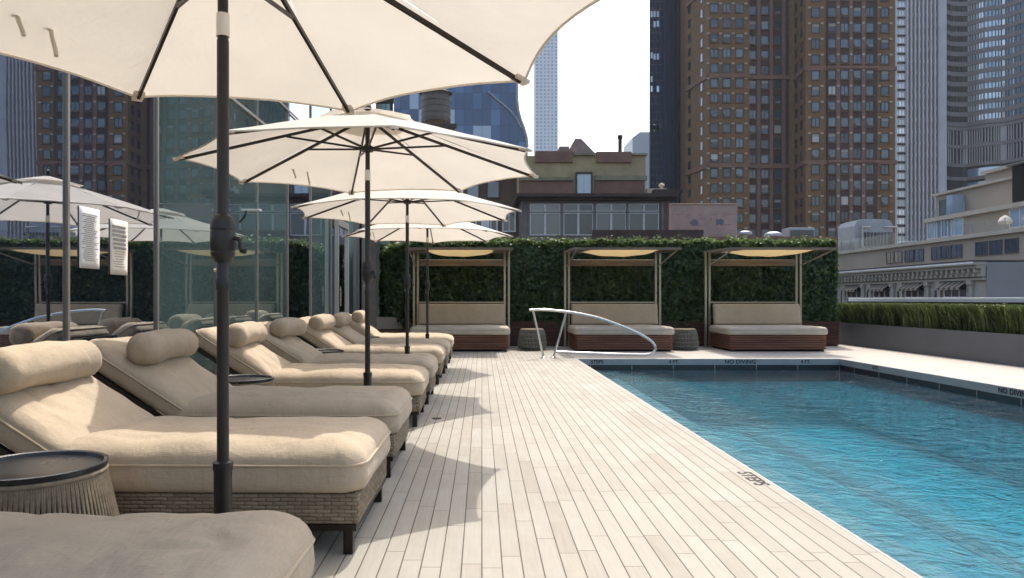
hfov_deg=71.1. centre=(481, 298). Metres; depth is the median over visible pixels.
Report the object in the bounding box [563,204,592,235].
window
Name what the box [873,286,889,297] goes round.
window
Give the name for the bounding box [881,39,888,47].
window
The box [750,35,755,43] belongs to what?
window
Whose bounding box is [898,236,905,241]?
corner window
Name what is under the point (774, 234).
roof vent
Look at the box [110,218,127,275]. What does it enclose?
paper notice
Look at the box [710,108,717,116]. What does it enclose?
window
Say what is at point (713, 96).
window
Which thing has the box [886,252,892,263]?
window
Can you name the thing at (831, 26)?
window
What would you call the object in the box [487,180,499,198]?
upper window
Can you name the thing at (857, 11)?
window
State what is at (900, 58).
corner window
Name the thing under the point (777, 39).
window
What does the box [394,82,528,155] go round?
blue glass building
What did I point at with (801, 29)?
side window
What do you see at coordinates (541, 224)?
window
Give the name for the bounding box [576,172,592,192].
window
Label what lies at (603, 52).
sky
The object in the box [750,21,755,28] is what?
window
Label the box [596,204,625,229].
window
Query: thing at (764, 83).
window
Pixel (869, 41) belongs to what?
window
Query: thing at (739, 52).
window
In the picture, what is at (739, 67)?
window
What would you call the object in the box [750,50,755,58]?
window
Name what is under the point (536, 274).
ivy hedge
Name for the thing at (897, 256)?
window
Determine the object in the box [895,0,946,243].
grey pier tower
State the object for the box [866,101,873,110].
window
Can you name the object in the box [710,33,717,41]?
window
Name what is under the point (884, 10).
window
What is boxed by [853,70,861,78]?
window
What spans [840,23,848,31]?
window
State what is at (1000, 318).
grass hedge
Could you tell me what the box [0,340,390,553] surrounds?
sun lounger
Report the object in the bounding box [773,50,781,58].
window
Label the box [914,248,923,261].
window
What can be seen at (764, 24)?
window
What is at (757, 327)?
cabana daybed
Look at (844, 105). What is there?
window
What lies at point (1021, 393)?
pool marking
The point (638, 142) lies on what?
glass block
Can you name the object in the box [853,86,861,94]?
window
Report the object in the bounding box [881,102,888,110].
window
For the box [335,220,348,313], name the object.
door
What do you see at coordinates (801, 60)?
side window
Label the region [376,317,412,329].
concrete planter
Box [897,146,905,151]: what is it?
corner window
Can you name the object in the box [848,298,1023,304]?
parapet wall
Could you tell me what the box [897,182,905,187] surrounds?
corner window
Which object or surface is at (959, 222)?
terrace window
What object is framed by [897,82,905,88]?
corner window
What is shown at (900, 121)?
corner window
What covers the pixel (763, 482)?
pool marking
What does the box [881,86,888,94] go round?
window
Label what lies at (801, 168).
side window
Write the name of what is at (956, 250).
window
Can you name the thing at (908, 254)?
window
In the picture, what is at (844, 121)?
window
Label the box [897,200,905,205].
corner window
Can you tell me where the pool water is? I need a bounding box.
[594,369,1023,576]
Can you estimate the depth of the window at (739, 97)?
149.97 m
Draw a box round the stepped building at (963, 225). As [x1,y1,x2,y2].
[838,161,1023,269]
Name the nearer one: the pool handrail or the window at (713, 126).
the pool handrail
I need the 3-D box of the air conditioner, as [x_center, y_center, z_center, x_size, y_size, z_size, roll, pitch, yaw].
[29.079,-5.838,65.775,2.326,1.255,1.650,0,0,0]
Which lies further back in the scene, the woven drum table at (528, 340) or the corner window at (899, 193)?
the corner window at (899, 193)
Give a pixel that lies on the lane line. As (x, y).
(969, 543)
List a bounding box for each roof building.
[399,124,457,152]
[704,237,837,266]
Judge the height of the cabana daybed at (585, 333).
2.200 m
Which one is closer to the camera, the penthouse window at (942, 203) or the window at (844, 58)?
the penthouse window at (942, 203)
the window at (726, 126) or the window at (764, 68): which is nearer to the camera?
the window at (726, 126)
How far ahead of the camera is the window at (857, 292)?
49.86 m
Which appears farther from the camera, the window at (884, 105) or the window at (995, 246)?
the window at (884, 105)
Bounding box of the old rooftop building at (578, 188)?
[514,135,703,241]
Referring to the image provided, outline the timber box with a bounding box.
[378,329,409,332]
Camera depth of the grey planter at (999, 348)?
13.57 m
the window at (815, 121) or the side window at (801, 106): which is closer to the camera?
the window at (815, 121)
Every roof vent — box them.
[738,231,751,236]
[764,231,782,236]
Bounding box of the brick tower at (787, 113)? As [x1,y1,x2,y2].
[680,0,896,243]
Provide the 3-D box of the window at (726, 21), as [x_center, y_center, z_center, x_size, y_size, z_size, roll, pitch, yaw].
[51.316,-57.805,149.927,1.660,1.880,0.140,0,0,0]
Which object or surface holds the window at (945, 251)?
in the stepped building at (963, 225)
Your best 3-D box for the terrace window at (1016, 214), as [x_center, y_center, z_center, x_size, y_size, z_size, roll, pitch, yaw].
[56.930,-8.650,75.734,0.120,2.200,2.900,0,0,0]
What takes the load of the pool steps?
on the pool basin
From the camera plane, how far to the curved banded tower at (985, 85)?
241.57 m
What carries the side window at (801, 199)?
in the brick tower at (787, 113)
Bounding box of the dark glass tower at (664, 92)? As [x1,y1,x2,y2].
[649,0,679,203]
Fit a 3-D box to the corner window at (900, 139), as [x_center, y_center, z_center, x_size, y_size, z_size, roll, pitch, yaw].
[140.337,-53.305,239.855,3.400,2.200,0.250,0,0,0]
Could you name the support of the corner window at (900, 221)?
in the grey pier tower at (921, 101)
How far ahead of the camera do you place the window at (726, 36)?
149.94 m
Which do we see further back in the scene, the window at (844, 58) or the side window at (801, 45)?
the side window at (801, 45)
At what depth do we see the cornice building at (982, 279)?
40.23 m
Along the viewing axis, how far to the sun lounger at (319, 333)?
9.21 m
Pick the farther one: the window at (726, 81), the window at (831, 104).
the window at (726, 81)
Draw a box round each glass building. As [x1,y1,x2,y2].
[0,0,393,448]
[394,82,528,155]
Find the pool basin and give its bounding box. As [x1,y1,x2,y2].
[625,380,1023,577]
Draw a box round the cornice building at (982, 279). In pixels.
[836,260,1023,379]
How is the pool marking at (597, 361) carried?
attached to the pool coping
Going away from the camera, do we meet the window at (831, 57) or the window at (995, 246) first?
the window at (995, 246)
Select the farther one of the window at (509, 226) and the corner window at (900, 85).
the corner window at (900, 85)
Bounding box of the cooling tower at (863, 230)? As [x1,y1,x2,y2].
[838,219,897,250]
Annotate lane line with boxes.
[737,430,1023,577]
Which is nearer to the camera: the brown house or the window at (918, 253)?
the brown house
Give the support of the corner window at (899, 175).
in the grey pier tower at (921, 101)
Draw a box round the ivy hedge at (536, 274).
[378,233,839,328]
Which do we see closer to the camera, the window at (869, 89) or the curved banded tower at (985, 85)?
the window at (869, 89)
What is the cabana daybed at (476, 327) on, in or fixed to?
on the pool deck
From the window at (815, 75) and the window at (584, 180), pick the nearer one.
the window at (584, 180)
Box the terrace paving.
[558,344,1023,388]
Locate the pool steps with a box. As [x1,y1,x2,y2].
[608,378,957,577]
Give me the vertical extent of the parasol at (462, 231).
2.650 m
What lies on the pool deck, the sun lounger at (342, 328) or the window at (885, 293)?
the sun lounger at (342, 328)
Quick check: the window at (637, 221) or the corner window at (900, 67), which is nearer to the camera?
the window at (637, 221)
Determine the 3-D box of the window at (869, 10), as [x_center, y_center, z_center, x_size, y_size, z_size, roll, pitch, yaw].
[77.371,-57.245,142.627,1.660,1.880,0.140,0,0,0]
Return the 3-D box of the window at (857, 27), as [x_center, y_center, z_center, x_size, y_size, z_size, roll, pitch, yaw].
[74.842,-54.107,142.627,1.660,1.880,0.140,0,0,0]
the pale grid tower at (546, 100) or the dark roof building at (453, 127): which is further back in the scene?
the pale grid tower at (546, 100)
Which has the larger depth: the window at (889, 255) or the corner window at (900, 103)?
the corner window at (900, 103)
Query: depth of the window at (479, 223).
59.95 m
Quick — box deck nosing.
[577,359,922,577]
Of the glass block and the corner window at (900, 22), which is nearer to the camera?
the corner window at (900, 22)
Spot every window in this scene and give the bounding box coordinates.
[466,185,478,197]
[470,221,481,225]
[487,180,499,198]
[489,221,497,230]
[502,212,515,231]
[530,204,559,235]
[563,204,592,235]
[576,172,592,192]
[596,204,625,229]
[629,204,658,229]
[710,3,717,11]
[710,18,717,26]
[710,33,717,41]
[710,48,717,56]
[710,63,717,71]
[710,78,717,86]
[710,93,717,101]
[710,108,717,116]
[710,123,717,131]
[710,138,717,146]
[723,18,730,26]
[723,33,730,41]
[723,48,730,56]
[723,63,730,71]
[723,78,730,86]
[723,93,730,101]
[723,108,730,116]
[723,123,730,131]
[735,18,743,26]
[735,33,743,41]
[735,48,743,56]
[735,63,743,71]
[735,78,743,86]
[735,93,743,101]
[735,108,743,116]
[735,123,743,131]
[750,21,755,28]
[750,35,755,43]
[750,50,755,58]
[750,65,755,73]
[750,80,755,88]
[750,95,755,103]
[750,110,755,118]
[750,125,755,133]
[761,21,768,28]
[761,35,768,43]
[761,50,768,58]
[761,65,768,73]
[761,80,768,88]
[761,95,768,103]
[761,110,768,118]
[761,125,768,133]
[773,21,781,28]
[773,35,781,43]
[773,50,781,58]
[773,65,781,73]
[773,80,781,88]
[773,95,781,103]
[773,110,781,118]
[773,125,781,133]
[800,11,802,22]
[800,26,802,37]
[800,42,802,53]
[800,57,802,68]
[800,88,802,99]
[800,104,802,114]
[800,119,802,130]
[800,166,802,176]
[800,197,802,207]
[811,7,819,16]
[811,23,819,31]
[811,39,819,47]
[811,55,819,63]
[811,71,819,79]
[811,86,819,94]
[811,102,819,110]
[811,117,819,126]
[828,7,835,15]
[828,23,835,31]
[828,38,835,47]
[828,54,835,62]
[828,70,835,78]
[828,86,835,94]
[828,101,835,110]
[828,117,835,125]
[840,7,848,15]
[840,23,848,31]
[840,38,848,47]
[840,54,848,62]
[840,70,848,78]
[840,86,848,94]
[840,101,848,110]
[840,117,848,125]
[846,287,860,302]
[853,7,861,15]
[853,23,861,31]
[853,38,861,47]
[853,54,861,62]
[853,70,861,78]
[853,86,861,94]
[853,101,861,110]
[853,117,861,125]
[866,7,873,15]
[866,23,873,31]
[866,38,873,47]
[866,54,873,62]
[866,70,873,78]
[866,86,873,94]
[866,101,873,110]
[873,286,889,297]
[881,7,888,16]
[881,23,888,31]
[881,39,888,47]
[881,55,888,63]
[881,71,888,79]
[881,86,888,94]
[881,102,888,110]
[881,117,888,126]
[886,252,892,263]
[893,251,901,262]
[897,1,905,7]
[897,10,905,16]
[897,19,905,25]
[897,28,905,34]
[897,37,905,43]
[897,46,905,52]
[897,55,905,61]
[897,64,905,70]
[897,73,905,79]
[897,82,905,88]
[897,91,905,97]
[897,100,905,106]
[897,109,905,115]
[897,118,905,124]
[897,127,905,133]
[897,136,905,142]
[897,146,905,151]
[897,155,905,160]
[897,164,905,169]
[897,173,905,178]
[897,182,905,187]
[897,191,905,196]
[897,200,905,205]
[897,209,905,214]
[897,218,905,224]
[898,227,905,233]
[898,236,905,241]
[904,249,913,261]
[905,285,924,297]
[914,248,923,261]
[927,221,941,239]
[931,246,939,259]
[936,219,951,237]
[939,199,945,215]
[940,245,950,258]
[943,284,967,297]
[947,217,963,235]
[951,244,961,257]
[975,241,987,255]
[989,239,1002,254]
[1004,238,1018,253]
[1009,206,1023,228]
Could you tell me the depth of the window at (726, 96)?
149.97 m
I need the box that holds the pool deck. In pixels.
[311,346,917,577]
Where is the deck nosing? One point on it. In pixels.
(873, 547)
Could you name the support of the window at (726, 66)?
in the brick tower at (787, 113)
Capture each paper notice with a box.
[79,206,99,268]
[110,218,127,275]
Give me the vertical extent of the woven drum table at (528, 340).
0.462 m
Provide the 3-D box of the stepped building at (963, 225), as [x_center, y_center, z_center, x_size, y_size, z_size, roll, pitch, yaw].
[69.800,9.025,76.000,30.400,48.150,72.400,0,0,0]
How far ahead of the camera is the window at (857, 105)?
142.65 m
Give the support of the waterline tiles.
attached to the pool basin
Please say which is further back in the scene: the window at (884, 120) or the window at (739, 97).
the window at (739, 97)
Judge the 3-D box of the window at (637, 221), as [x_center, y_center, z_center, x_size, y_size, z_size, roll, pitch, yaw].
[12.418,-6.079,54.918,2.316,2.432,0.156,0,0,0]
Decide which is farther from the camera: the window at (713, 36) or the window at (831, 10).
the window at (713, 36)
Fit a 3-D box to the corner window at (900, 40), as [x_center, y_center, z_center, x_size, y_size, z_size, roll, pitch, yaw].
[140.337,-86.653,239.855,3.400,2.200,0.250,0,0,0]
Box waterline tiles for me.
[588,365,1023,423]
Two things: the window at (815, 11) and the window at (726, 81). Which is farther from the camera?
the window at (726, 81)
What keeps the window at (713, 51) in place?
in the brick tower at (787, 113)
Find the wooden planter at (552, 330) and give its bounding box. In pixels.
[415,321,839,345]
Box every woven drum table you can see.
[517,328,546,350]
[671,328,698,350]
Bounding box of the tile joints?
[590,365,1021,403]
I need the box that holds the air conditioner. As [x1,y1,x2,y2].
[782,228,814,236]
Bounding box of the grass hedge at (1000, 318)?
[837,302,1023,334]
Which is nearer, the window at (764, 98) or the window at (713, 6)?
the window at (713, 6)
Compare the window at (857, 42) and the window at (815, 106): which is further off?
the window at (815, 106)
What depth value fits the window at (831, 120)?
142.65 m
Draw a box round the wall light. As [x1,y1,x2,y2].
[239,209,261,222]
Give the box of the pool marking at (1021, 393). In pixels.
[998,387,1023,396]
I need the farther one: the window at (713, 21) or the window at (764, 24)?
the window at (764, 24)
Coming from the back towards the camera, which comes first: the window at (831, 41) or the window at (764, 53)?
the window at (764, 53)
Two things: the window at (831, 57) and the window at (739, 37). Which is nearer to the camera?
the window at (831, 57)
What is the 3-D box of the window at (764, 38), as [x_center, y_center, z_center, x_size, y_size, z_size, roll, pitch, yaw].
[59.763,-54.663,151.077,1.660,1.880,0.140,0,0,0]
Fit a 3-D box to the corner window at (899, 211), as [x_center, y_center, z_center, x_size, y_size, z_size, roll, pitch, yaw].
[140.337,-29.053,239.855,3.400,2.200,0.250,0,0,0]
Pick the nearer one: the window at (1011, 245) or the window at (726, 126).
the window at (1011, 245)
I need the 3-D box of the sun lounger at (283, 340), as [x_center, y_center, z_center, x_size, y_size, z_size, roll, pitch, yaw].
[-1.528,0.650,7.855,2.057,0.900,0.886,0,0,0]
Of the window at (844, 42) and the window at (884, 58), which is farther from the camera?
the window at (884, 58)
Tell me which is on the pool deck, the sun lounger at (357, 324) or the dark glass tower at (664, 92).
the sun lounger at (357, 324)
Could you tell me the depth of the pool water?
7.11 m
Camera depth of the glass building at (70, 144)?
6.39 m
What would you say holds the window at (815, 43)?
in the brick tower at (787, 113)
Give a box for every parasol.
[0,0,600,513]
[173,105,538,439]
[290,190,520,353]
[341,222,512,338]
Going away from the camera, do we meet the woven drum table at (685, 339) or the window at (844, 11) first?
the woven drum table at (685, 339)
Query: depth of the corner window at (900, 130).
239.95 m
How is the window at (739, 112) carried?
in the brick tower at (787, 113)
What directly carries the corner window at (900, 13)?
in the grey pier tower at (921, 101)
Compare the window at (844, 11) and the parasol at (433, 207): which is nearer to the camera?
the parasol at (433, 207)
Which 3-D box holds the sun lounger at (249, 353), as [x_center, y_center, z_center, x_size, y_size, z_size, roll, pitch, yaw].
[-1.531,0.653,6.545,2.056,0.893,0.886,0,0,-1]
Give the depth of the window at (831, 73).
142.65 m
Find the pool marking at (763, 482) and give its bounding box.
[737,472,769,484]
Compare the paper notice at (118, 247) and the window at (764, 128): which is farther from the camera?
the window at (764, 128)
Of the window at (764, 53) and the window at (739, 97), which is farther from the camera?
the window at (764, 53)
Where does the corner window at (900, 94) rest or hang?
in the grey pier tower at (921, 101)
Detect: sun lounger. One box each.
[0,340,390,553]
[0,510,314,577]
[90,328,412,477]
[195,321,428,426]
[258,317,437,403]
[297,314,445,384]
[330,312,450,373]
[348,310,453,362]
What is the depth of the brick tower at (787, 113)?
149.84 m
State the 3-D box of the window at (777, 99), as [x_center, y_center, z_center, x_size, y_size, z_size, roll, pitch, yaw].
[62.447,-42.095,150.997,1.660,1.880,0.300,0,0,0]
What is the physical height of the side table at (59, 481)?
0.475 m
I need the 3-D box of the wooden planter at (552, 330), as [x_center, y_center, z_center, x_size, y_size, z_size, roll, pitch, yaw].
[3.375,0.812,17.295,9.910,0.575,1.310,0,0,0]
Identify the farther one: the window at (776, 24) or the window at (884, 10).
the window at (776, 24)
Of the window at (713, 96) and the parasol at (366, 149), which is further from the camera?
the window at (713, 96)
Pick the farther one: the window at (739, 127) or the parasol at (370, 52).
the window at (739, 127)
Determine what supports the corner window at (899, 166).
in the grey pier tower at (921, 101)
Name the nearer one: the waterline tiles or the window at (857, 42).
the waterline tiles
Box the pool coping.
[578,359,1023,398]
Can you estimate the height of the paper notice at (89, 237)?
0.470 m
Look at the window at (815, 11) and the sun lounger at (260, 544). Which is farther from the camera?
the window at (815, 11)
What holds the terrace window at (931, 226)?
in the stepped building at (963, 225)
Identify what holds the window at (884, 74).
in the brick tower at (787, 113)
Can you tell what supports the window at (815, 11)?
in the brick tower at (787, 113)
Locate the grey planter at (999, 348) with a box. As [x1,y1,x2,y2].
[838,323,1023,366]
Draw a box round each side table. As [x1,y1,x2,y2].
[0,450,119,516]
[229,374,273,385]
[317,349,343,353]
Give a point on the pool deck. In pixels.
(515, 462)
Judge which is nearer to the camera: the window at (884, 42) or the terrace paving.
the terrace paving
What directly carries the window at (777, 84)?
in the brick tower at (787, 113)
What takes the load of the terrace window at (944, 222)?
in the stepped building at (963, 225)
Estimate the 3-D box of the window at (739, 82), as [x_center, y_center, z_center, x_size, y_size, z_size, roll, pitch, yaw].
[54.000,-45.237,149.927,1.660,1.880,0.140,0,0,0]
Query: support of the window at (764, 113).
in the brick tower at (787, 113)
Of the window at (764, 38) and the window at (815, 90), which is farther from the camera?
the window at (764, 38)
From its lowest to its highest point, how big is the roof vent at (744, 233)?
0.920 m
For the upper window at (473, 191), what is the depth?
59.95 m
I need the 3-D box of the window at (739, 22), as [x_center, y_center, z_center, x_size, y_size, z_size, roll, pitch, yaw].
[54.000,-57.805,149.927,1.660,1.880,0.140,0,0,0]
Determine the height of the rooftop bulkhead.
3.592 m
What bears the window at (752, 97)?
in the brick tower at (787, 113)
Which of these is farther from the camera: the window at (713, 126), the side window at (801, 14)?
the window at (713, 126)
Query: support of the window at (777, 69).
in the brick tower at (787, 113)
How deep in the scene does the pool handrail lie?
13.28 m
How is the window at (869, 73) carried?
in the brick tower at (787, 113)
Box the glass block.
[624,132,648,188]
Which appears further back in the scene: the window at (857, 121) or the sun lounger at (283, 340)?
the window at (857, 121)
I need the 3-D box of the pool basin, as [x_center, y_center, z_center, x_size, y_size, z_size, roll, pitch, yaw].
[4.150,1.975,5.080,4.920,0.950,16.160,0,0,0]
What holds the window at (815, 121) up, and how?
in the brick tower at (787, 113)
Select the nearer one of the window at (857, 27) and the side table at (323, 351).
the side table at (323, 351)
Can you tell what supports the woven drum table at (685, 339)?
on the terrace paving
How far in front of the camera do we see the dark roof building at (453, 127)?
95.80 m
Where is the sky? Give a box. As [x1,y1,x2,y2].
[371,0,648,155]
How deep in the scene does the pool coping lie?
13.10 m
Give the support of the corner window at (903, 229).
in the grey pier tower at (921, 101)
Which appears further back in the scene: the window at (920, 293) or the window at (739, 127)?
the window at (739, 127)
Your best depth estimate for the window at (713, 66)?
149.97 m
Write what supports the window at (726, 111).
in the brick tower at (787, 113)
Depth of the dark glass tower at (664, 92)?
165.00 m
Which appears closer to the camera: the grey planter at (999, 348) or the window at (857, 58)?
the grey planter at (999, 348)
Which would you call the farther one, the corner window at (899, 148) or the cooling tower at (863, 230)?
the corner window at (899, 148)
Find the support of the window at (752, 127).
in the brick tower at (787, 113)
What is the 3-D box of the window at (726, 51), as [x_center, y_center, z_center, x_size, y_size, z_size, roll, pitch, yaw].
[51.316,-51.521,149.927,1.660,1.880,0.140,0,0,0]
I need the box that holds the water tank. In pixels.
[420,89,451,123]
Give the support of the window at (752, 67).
in the brick tower at (787, 113)
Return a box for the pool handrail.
[529,308,656,357]
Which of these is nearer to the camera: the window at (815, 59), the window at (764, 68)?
the window at (815, 59)
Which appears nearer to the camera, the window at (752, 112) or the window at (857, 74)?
the window at (857, 74)
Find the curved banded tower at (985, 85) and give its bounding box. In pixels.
[947,0,1023,190]
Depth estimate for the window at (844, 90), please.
142.65 m
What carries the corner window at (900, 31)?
in the grey pier tower at (921, 101)
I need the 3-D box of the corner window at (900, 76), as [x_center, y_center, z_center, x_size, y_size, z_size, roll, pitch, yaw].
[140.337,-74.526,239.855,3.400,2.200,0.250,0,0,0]
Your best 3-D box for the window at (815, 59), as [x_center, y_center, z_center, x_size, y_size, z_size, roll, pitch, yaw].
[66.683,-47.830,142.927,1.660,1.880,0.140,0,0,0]
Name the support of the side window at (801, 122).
in the brick tower at (787, 113)
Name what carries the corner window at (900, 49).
in the grey pier tower at (921, 101)
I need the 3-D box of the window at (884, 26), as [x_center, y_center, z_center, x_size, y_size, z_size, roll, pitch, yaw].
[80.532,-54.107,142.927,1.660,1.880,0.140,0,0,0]
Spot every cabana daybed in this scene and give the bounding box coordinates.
[405,247,512,350]
[563,247,681,350]
[703,247,838,350]
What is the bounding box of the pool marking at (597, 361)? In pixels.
[591,360,602,363]
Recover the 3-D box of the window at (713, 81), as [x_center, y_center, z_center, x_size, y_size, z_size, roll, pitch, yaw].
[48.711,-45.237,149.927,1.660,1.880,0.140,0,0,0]
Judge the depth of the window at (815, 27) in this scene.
142.93 m
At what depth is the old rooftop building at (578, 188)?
55.00 m
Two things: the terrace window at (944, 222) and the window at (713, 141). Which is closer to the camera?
the terrace window at (944, 222)
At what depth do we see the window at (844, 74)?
142.65 m
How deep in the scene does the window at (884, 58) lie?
142.97 m
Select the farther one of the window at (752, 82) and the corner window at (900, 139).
the corner window at (900, 139)
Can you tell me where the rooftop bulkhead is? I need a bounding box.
[669,203,737,236]
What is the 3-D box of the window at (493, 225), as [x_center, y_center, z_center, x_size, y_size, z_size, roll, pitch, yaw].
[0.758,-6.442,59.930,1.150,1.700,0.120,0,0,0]
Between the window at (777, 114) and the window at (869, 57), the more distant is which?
the window at (777, 114)
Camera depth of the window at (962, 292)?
38.97 m
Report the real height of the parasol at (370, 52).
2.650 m
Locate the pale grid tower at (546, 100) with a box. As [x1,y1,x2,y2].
[534,32,557,155]
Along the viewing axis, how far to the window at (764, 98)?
151.11 m
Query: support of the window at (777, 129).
in the brick tower at (787, 113)
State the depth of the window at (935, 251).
86.65 m
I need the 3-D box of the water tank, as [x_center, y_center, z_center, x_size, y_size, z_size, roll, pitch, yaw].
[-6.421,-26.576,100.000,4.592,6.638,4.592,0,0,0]
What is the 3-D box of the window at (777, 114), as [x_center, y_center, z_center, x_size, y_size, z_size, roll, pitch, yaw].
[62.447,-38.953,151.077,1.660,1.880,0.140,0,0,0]
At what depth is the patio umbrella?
75.97 m
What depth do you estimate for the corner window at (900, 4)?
239.95 m
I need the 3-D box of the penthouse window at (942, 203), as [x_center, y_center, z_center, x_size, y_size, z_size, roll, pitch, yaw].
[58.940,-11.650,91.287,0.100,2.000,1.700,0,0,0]
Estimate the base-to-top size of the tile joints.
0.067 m
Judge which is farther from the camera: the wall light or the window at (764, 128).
the window at (764, 128)
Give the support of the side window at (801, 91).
in the brick tower at (787, 113)
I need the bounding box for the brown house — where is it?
[370,165,517,328]
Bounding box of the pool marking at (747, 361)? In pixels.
[725,360,755,363]
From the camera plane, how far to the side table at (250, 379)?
5.63 m
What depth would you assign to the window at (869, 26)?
142.65 m
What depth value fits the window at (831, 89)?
142.65 m
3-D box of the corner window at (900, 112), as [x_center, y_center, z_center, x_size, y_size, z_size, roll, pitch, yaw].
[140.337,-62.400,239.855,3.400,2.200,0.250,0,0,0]
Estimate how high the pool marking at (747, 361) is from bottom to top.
0.076 m
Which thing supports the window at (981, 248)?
in the stepped building at (963, 225)

